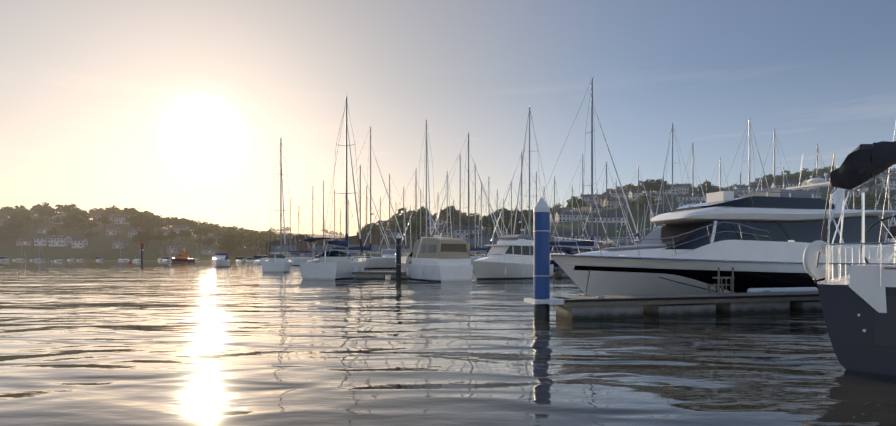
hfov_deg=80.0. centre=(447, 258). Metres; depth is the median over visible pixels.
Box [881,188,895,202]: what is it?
hillside house
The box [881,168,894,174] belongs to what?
hillside tree
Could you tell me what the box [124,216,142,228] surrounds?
hillside tree
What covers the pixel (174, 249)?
hillside house
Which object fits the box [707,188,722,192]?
hillside tree
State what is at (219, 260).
boat
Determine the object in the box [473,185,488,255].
sloop
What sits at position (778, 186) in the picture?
hillside house
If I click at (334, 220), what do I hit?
sloop
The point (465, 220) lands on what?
hillside tree
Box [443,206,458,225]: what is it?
hillside tree
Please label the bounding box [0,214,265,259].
hillside headland
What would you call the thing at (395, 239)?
sloop
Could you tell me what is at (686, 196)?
hillside house
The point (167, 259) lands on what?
moored boat
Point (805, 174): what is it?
hillside tree
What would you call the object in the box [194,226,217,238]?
hillside tree
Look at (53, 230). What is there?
hillside tree
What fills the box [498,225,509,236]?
hillside house
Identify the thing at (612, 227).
hillside house
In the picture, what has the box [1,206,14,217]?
hillside tree
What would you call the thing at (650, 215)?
sloop
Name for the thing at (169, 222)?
hillside tree
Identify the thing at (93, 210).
hillside tree
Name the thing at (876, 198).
sloop
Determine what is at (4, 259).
moored boat
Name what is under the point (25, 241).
hillside house
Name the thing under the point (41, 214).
hillside tree
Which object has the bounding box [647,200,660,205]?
hillside tree
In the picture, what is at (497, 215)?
sloop
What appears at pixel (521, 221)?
sloop
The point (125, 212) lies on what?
hillside tree
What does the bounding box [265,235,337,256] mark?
boat shed
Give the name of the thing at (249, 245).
hillside tree
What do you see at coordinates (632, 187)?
hillside tree
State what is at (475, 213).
sloop
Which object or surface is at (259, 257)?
moored boat
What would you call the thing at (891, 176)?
hillside house
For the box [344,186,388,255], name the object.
sloop
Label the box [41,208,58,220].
hillside tree
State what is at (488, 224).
sloop
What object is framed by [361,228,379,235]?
hillside tree
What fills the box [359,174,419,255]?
sloop
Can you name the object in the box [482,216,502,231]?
hillside tree
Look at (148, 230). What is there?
hillside tree
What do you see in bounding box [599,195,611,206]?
hillside house
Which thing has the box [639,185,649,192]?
hillside tree
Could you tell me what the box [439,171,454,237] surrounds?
sloop
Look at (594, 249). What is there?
sloop
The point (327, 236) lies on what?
hillside ridge
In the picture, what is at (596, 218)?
sloop
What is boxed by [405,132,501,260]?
sloop
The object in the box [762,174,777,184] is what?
hillside tree
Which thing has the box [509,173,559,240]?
sloop
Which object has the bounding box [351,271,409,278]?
pontoon
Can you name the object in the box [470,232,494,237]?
hillside house
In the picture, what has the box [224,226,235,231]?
hillside tree
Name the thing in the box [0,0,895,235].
sky
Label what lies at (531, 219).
hillside tree
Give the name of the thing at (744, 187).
hillside house
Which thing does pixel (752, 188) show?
hillside house
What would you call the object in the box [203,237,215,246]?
hillside tree
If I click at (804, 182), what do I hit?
hillside house
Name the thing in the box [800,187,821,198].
hillside house
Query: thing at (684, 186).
hillside house
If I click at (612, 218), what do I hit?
hillside house
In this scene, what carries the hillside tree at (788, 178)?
on the hillside town
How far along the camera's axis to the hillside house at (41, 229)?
484.80 m
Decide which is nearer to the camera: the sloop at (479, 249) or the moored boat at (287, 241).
the sloop at (479, 249)
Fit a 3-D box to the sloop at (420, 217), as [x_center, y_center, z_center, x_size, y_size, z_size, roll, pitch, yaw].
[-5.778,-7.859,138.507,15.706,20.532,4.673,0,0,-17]
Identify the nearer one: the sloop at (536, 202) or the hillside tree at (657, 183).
the sloop at (536, 202)
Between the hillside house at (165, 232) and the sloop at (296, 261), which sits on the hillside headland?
the hillside house at (165, 232)
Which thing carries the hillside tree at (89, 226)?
on the hillside headland
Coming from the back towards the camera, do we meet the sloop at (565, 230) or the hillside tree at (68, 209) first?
the hillside tree at (68, 209)
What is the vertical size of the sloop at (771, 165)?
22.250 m
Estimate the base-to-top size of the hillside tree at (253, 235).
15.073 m
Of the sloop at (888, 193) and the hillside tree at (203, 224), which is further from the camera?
the hillside tree at (203, 224)
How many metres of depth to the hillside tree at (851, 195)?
374.91 m
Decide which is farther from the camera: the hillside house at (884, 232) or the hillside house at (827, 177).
the hillside house at (827, 177)
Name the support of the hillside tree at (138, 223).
on the hillside headland
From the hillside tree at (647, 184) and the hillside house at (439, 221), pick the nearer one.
the hillside house at (439, 221)
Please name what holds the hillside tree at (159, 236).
on the hillside headland
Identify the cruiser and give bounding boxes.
[381,248,395,257]
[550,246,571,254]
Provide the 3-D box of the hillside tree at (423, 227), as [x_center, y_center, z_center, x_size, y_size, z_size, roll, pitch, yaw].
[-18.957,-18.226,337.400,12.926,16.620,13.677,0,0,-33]
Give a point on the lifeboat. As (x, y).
(182, 257)
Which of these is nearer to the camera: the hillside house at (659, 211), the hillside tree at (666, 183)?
the hillside house at (659, 211)
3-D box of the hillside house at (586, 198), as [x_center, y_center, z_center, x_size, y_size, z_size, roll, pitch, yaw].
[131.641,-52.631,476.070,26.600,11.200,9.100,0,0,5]
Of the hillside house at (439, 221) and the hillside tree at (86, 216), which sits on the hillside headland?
the hillside tree at (86, 216)
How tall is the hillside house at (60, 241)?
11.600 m
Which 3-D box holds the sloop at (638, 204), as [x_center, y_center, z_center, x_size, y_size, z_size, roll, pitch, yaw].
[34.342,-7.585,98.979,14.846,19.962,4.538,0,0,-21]
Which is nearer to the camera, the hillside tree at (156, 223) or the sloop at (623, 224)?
the sloop at (623, 224)
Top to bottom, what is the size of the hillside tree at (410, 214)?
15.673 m
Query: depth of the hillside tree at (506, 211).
382.86 m
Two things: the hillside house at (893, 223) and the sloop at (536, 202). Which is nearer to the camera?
the sloop at (536, 202)
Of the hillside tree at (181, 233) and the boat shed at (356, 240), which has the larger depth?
the hillside tree at (181, 233)
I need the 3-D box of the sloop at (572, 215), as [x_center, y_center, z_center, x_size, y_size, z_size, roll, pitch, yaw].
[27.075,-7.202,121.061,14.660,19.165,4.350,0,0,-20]
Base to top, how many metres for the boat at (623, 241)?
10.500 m
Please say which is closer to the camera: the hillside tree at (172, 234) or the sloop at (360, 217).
the sloop at (360, 217)
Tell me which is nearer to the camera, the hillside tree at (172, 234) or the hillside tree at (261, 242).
the hillside tree at (261, 242)
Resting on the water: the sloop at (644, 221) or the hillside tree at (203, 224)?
the sloop at (644, 221)
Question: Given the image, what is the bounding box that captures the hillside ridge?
[167,226,344,239]
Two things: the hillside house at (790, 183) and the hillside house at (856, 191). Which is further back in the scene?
the hillside house at (790, 183)
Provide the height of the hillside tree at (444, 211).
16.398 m
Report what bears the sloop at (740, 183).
on the water
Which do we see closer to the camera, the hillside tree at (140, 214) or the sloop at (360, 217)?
the sloop at (360, 217)
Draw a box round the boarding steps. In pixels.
[706,267,734,293]
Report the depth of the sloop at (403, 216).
122.12 m
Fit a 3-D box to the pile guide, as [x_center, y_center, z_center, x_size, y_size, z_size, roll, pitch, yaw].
[2.865,1.218,15.307,1.155,0.140,1.150,0,0,-15]
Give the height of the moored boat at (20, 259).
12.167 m
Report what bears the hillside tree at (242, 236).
on the hillside headland
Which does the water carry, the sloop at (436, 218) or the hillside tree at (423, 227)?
the sloop at (436, 218)
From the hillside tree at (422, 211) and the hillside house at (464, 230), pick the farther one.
the hillside tree at (422, 211)
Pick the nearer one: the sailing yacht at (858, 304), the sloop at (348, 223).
the sailing yacht at (858, 304)
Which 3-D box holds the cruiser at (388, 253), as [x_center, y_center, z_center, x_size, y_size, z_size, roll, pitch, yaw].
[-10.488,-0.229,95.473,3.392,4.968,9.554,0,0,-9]
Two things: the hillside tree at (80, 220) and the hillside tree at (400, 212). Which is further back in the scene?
the hillside tree at (80, 220)
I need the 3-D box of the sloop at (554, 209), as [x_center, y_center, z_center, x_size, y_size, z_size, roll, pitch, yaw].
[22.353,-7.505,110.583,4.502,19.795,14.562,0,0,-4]
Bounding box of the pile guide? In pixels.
[524,296,575,304]
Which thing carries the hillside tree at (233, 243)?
on the hillside headland
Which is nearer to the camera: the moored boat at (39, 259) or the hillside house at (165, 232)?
the moored boat at (39, 259)
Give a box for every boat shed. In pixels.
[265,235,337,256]
[329,234,405,255]
[464,236,498,255]
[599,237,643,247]
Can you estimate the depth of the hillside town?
401.35 m
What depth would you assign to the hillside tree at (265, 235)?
504.48 m
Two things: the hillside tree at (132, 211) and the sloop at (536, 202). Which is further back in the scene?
the hillside tree at (132, 211)
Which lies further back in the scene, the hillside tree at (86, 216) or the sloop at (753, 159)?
the hillside tree at (86, 216)
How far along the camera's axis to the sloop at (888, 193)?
108.33 m
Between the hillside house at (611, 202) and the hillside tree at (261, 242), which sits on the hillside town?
the hillside house at (611, 202)
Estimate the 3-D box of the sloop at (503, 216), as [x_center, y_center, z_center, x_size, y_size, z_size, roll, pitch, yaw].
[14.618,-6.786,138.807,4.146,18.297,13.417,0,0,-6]
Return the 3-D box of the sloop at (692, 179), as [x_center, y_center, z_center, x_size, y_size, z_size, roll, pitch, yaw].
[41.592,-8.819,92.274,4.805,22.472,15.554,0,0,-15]
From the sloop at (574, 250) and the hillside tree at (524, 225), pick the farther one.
the hillside tree at (524, 225)
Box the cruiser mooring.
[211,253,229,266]
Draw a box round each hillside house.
[16,237,33,245]
[34,234,49,245]
[36,226,55,233]
[49,233,72,246]
[71,236,87,247]
[105,224,120,235]
[112,236,128,248]
[114,213,130,224]
[128,227,142,237]
[154,229,167,236]
[167,241,181,253]
[171,224,189,232]
[201,246,219,254]
[385,227,401,236]
[423,214,443,228]
[438,226,452,237]
[441,224,482,239]
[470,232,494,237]
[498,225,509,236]
[549,206,570,210]
[555,209,590,221]
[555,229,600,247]
[580,193,611,205]
[583,225,624,233]
[585,212,625,225]
[588,205,601,211]
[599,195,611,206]
[603,196,623,209]
[610,189,626,198]
[628,189,641,200]
[640,191,661,204]
[649,208,671,219]
[652,183,682,194]
[676,192,711,201]
[677,183,688,193]
[678,199,705,207]
[732,184,747,195]
[743,184,769,193]
[770,181,786,190]
[784,180,797,187]
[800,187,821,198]
[801,177,818,189]
[818,174,831,186]
[845,188,861,201]
[877,173,895,184]
[880,226,887,241]
[881,177,895,189]
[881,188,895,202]
[890,218,895,225]
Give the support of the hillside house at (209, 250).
on the hillside headland
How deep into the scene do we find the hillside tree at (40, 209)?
536.96 m
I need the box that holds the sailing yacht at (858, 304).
[803,123,895,375]
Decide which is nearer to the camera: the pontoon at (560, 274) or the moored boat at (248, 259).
the pontoon at (560, 274)
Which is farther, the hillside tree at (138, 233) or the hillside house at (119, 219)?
the hillside house at (119, 219)
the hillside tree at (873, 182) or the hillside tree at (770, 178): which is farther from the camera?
the hillside tree at (770, 178)
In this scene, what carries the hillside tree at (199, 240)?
on the hillside headland
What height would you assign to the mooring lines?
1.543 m
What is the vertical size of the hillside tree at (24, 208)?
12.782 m
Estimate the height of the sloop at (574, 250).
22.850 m
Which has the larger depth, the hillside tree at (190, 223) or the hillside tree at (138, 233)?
the hillside tree at (190, 223)
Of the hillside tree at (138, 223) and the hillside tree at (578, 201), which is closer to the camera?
the hillside tree at (578, 201)
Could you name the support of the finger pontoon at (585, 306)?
on the water
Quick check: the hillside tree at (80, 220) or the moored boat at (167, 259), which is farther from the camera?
the hillside tree at (80, 220)
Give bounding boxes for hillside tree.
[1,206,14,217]
[15,205,31,212]
[21,211,34,215]
[36,206,56,219]
[38,211,47,217]
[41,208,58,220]
[46,227,58,234]
[52,217,61,222]
[55,204,63,216]
[61,206,79,213]
[61,222,72,232]
[62,213,75,221]
[69,215,87,224]
[77,212,90,223]
[80,221,97,230]
[83,231,98,240]
[89,208,103,212]
[96,216,112,229]
[100,208,116,219]
[119,208,131,214]
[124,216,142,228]
[127,208,137,214]
[130,220,143,227]
[132,231,149,242]
[132,234,146,248]
[133,211,150,217]
[138,232,155,247]
[143,228,155,243]
[145,220,161,231]
[153,231,167,245]
[157,219,166,230]
[164,218,175,229]
[166,230,178,242]
[177,229,188,240]
[183,221,195,230]
[183,232,191,238]
[192,227,209,237]
[193,222,200,228]
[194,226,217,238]
[195,237,202,245]
[199,222,212,226]
[202,238,213,246]
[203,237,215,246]
[217,234,230,242]
[219,238,240,254]
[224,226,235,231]
[234,232,248,247]
[243,240,253,250]
[248,231,258,246]
[256,239,266,253]
[258,232,269,239]
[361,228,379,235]
[364,223,381,233]
[375,220,384,227]
[390,215,413,240]
[392,208,407,218]
[405,211,422,222]
[408,216,428,239]
[417,205,431,216]
[423,217,429,226]
[440,206,458,225]
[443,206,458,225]
[452,214,463,225]
[454,212,470,224]
[459,218,470,225]
[467,213,478,221]
[470,220,482,225]
[482,213,496,231]
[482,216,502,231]
[490,209,506,221]
[495,217,520,230]
[500,222,523,234]
[501,208,510,218]
[504,216,531,231]
[509,208,530,215]
[512,211,533,228]
[524,214,533,228]
[550,207,556,220]
[566,196,584,211]
[628,184,637,191]
[631,194,654,206]
[635,200,650,213]
[639,179,656,192]
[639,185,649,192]
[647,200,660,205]
[648,179,669,191]
[658,180,670,194]
[686,183,697,193]
[697,180,713,192]
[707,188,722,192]
[753,177,767,184]
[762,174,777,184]
[780,174,793,180]
[794,168,814,179]
[812,169,825,177]
[843,191,855,208]
[851,198,874,207]
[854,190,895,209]
[864,177,881,193]
[878,198,895,206]
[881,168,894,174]
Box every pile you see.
[396,233,400,279]
[533,198,549,318]
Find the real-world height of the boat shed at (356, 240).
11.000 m
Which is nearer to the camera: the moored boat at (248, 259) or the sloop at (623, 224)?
the sloop at (623, 224)
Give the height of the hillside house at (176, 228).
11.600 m
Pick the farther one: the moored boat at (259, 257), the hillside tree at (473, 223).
the hillside tree at (473, 223)
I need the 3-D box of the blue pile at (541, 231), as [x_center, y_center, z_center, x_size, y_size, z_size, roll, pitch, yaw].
[2.674,0.498,15.254,0.478,4.440,0.478,0,0,1]
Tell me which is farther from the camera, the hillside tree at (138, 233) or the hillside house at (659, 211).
the hillside tree at (138, 233)
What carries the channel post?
in the water
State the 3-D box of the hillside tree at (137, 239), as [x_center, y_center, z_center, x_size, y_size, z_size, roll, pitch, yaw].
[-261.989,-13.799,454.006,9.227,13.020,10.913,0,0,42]
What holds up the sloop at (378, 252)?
on the water
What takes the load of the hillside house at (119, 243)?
on the hillside headland
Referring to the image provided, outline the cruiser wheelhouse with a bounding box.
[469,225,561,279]
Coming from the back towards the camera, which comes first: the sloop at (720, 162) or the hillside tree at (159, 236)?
the hillside tree at (159, 236)
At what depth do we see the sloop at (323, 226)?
128.44 m
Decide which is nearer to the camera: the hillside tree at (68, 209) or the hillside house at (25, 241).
the hillside house at (25, 241)
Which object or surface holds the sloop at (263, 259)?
on the water
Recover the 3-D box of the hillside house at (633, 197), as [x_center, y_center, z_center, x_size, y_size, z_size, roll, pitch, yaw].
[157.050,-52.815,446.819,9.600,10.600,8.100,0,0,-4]
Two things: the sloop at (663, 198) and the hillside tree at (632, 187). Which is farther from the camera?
the hillside tree at (632, 187)
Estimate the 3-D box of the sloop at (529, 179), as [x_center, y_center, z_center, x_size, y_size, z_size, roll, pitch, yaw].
[10.011,-8.071,62.686,4.794,20.974,15.727,0,0,-13]
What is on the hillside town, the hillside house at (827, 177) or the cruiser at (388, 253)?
the hillside house at (827, 177)
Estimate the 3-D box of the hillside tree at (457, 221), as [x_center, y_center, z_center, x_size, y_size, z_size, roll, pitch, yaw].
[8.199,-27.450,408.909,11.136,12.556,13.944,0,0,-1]
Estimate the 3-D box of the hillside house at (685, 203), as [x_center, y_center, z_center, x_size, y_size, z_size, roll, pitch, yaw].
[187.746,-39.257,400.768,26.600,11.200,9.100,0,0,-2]
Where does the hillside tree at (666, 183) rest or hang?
on the hillside town
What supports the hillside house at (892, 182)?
on the hillside town
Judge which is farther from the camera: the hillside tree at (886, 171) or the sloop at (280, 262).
the hillside tree at (886, 171)
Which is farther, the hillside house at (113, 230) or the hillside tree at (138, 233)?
the hillside house at (113, 230)
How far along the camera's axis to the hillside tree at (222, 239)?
463.55 m
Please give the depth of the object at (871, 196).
366.59 m
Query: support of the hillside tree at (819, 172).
on the hillside town
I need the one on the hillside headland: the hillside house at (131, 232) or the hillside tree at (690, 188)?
the hillside house at (131, 232)
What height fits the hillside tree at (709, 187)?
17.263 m
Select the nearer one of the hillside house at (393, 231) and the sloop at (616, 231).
the sloop at (616, 231)
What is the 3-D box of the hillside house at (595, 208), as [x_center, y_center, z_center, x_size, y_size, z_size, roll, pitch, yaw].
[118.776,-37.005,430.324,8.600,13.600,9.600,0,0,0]
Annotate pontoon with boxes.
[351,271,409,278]
[554,271,569,277]
[555,291,822,318]
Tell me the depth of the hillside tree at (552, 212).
425.62 m
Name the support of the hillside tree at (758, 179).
on the hillside town
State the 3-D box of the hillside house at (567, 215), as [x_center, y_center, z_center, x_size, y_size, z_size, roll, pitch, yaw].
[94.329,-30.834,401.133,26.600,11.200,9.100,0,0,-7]
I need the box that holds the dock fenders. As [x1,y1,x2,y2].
[747,287,817,291]
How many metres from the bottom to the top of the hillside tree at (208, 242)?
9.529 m
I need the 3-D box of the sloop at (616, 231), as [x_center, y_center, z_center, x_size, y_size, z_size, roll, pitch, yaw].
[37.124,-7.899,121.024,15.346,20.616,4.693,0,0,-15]
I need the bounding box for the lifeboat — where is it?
[170,249,194,261]
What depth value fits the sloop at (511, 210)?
109.68 m
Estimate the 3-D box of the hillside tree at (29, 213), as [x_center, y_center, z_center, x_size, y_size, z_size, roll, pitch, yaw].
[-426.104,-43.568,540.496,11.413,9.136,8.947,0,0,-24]
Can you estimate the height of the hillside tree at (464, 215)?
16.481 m
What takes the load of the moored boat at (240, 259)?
on the water
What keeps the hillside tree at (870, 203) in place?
on the hillside town
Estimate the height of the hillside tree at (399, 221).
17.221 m
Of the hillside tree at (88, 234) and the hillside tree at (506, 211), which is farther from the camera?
the hillside tree at (88, 234)
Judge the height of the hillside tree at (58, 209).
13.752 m
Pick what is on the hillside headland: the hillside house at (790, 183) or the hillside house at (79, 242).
the hillside house at (79, 242)
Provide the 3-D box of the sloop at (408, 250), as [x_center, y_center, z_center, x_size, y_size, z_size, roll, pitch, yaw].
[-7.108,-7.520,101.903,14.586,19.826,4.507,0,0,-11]
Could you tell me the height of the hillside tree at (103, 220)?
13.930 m
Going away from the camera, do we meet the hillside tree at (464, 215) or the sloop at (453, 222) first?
the sloop at (453, 222)
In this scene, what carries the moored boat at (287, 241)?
on the water
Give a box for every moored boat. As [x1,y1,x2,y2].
[0,257,8,260]
[13,244,25,260]
[30,249,44,260]
[162,257,170,261]
[236,257,244,262]
[246,257,251,262]
[253,255,266,263]
[284,225,293,257]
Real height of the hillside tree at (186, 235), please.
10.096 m
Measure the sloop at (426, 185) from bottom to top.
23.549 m
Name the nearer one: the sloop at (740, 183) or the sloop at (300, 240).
the sloop at (740, 183)
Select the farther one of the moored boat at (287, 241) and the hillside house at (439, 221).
the hillside house at (439, 221)
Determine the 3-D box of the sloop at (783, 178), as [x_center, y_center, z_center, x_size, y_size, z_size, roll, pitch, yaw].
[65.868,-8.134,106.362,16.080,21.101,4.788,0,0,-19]
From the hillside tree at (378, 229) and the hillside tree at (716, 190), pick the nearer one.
the hillside tree at (378, 229)
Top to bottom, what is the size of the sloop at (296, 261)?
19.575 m
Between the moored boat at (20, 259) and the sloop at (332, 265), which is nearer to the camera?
the sloop at (332, 265)
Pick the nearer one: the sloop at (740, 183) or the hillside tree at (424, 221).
the sloop at (740, 183)
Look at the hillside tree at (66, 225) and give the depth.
485.24 m
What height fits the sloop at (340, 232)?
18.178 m
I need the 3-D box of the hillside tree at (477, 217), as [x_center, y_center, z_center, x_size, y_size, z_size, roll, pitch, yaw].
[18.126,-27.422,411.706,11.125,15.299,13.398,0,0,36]
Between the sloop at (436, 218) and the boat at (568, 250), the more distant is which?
the sloop at (436, 218)
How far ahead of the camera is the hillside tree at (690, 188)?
507.60 m
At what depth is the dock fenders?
18.20 m
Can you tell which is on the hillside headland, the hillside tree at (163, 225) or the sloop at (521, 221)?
the hillside tree at (163, 225)
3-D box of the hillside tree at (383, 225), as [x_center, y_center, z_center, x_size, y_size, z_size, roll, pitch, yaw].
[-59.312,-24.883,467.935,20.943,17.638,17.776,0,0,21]
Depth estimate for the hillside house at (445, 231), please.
317.14 m
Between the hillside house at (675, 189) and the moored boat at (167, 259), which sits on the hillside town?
the hillside house at (675, 189)
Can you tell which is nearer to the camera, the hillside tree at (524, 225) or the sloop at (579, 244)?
the sloop at (579, 244)
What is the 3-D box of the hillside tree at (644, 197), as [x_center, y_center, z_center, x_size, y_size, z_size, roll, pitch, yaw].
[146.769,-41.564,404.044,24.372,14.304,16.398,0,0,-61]
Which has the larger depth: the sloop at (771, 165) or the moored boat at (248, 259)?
the moored boat at (248, 259)
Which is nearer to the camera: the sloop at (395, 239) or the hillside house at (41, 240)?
the sloop at (395, 239)
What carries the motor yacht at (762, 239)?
on the water
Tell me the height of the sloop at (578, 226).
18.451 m
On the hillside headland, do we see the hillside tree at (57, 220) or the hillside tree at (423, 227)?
the hillside tree at (57, 220)
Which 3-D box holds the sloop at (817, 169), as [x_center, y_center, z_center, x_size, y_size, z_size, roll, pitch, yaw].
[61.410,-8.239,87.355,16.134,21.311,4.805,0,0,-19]
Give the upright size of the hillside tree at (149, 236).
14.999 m
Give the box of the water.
[0,260,895,425]
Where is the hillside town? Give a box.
[550,185,895,244]
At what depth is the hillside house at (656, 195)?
416.35 m
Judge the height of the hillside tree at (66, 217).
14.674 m
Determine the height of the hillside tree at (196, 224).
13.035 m
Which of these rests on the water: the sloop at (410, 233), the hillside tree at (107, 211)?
the sloop at (410, 233)
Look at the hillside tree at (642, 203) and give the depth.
394.23 m
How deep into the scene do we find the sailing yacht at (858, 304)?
8.18 m
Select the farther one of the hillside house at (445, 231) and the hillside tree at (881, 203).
the hillside tree at (881, 203)
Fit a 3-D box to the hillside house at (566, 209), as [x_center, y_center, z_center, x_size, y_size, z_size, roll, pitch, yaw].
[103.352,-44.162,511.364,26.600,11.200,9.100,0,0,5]
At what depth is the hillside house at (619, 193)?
480.96 m
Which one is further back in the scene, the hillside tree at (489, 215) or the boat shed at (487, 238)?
the hillside tree at (489, 215)
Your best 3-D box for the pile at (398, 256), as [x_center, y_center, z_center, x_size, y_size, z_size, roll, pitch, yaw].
[-3.949,0.358,42.654,0.416,4.720,0.416,0,0,1]
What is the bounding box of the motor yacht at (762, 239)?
[550,156,895,303]
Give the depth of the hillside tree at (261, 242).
450.64 m
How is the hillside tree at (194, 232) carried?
on the hillside headland
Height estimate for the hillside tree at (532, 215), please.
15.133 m
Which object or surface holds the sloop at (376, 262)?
on the water
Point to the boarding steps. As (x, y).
(731, 284)
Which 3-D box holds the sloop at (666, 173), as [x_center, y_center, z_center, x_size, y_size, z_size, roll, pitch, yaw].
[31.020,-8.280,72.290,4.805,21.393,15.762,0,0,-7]
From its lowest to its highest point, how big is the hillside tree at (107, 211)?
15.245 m
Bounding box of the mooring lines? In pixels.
[585,269,717,293]
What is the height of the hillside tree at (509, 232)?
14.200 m
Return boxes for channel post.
[140,243,143,265]
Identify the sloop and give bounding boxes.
[259,203,309,263]
[261,138,292,271]
[274,186,334,265]
[291,206,316,257]
[299,95,365,279]
[309,190,354,256]
[313,165,390,259]
[314,126,409,268]
[314,180,329,258]
[325,209,356,254]
[342,201,354,253]
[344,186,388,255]
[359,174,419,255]
[361,198,401,256]
[378,170,439,251]
[379,203,410,253]
[399,187,410,256]
[401,190,438,243]
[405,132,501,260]
[406,207,414,254]
[413,119,437,246]
[431,154,498,256]
[433,196,442,233]
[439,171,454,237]
[440,200,474,253]
[443,164,499,255]
[461,176,507,252]
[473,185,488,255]
[480,180,531,251]
[484,152,572,254]
[492,190,502,244]
[499,198,507,235]
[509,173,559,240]
[513,106,570,255]
[526,77,640,274]
[550,176,562,239]
[550,186,588,248]
[550,201,580,253]
[551,154,609,252]
[572,161,633,251]
[573,205,586,252]
[575,188,612,253]
[593,180,634,246]
[606,165,655,244]
[617,194,639,244]
[640,176,671,232]
[640,204,649,236]
[642,191,660,236]
[653,122,694,229]
[675,142,705,204]
[713,157,729,190]
[723,118,769,193]
[734,172,744,194]
[756,129,794,192]
[775,166,788,189]
[807,142,832,199]
[857,174,895,239]
[877,169,894,241]
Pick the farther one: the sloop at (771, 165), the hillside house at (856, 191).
the hillside house at (856, 191)

